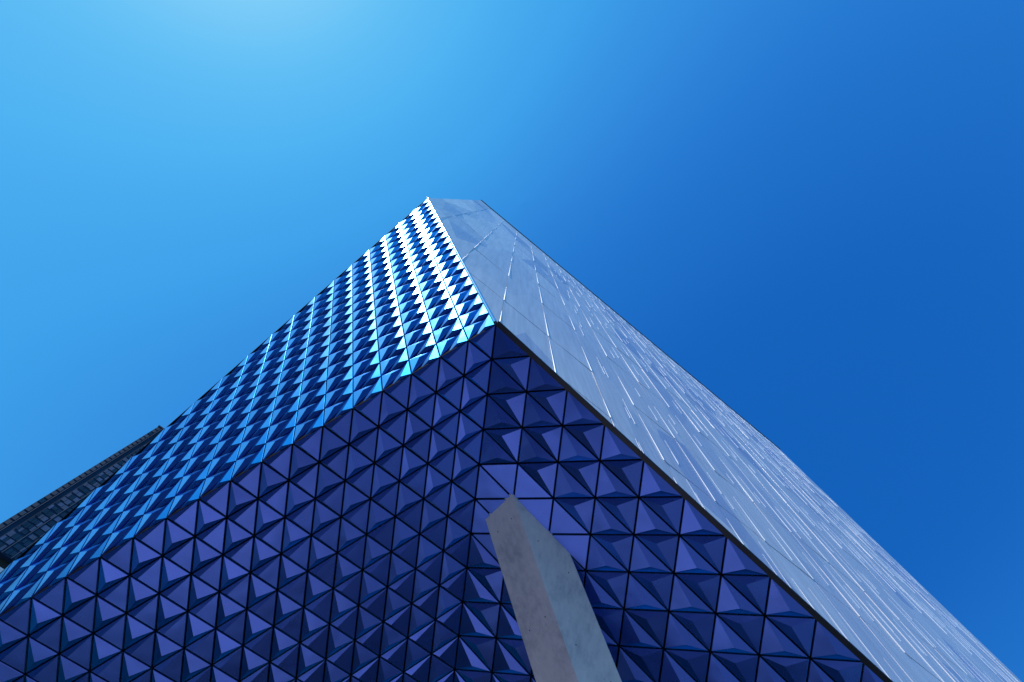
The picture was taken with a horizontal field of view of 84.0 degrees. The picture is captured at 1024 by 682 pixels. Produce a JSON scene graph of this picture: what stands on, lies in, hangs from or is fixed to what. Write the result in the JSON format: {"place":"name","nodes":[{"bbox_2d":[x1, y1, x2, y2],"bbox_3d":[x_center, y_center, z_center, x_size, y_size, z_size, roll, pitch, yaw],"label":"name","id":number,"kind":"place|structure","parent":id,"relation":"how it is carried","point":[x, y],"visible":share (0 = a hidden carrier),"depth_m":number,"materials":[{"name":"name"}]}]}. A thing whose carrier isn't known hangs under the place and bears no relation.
{"place":"outdoors","nodes":[
{"label":"outdoors","id":0,"kind":"place"},
{"bbox_2d":[0,0,1023,681],"label":"sky","id":1,"kind":"structure","parent":0,"point":[814,209],"materials":[{"name":"blue"}]},
{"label":"pavement","id":2,"kind":"structure","parent":0,"visible":0},
{"bbox_2d":[0,197,1020,681],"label":"angular glass building","id":3,"kind":"structure","parent":2,"relation":"on","point":[332,477],"depth_m":9.89,"materials":[{"name":"blue glass"}]},
{"bbox_2d":[486,494,621,681],"bbox_3d":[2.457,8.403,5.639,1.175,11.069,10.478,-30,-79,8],"label":"concrete column","id":4,"kind":"structure","parent":2,"relation":"on","point":[562,634],"depth_m":8.97,"materials":[{"name":"grey concrete"}]},
{"label":"ground","id":5,"kind":"structure","parent":0,"visible":0},
{"bbox_2d":[0,425,163,571],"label":"dark glass tower","id":6,"kind":"structure","parent":5,"relation":"on","point":[23,530],"depth_m":225.05,"materials":[{"name":"black glass"}]},
{"bbox_2d":[4,519,12,524],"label":"window","id":7,"kind":"structure","parent":6,"relation":"in","point":[8,521],"depth_m":209.29,"materials":[{"name":"glass"}]},
{"bbox_2d":[5,539,14,544],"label":"window","id":8,"kind":"structure","parent":6,"relation":"in","point":[10,541],"depth_m":204.24,"materials":[{"name":"blue glass"}]},
{"bbox_2d":[6,530,15,536],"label":"window","id":9,"kind":"structure","parent":6,"relation":"in","point":[11,533],"depth_m":206.72,"materials":[{"name":"blue glass"}]},
{"bbox_2d":[28,534,36,539],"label":"window","id":10,"kind":"structure","parent":6,"relation":"in","point":[33,537],"depth_m":210.72,"materials":[{"name":"blue glass"}]},
{"bbox_2d":[40,525,49,531],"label":"window","id":11,"kind":"structure","parent":6,"relation":"in","point":[45,528],"depth_m":216.46,"materials":[{"name":"blue glass"}]},
{"bbox_2d":[53,516,61,521],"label":"window","id":12,"kind":"structure","parent":6,"relation":"in","point":[57,519],"depth_m":222.30,"materials":[{"name":"blue glass"}]}
]}

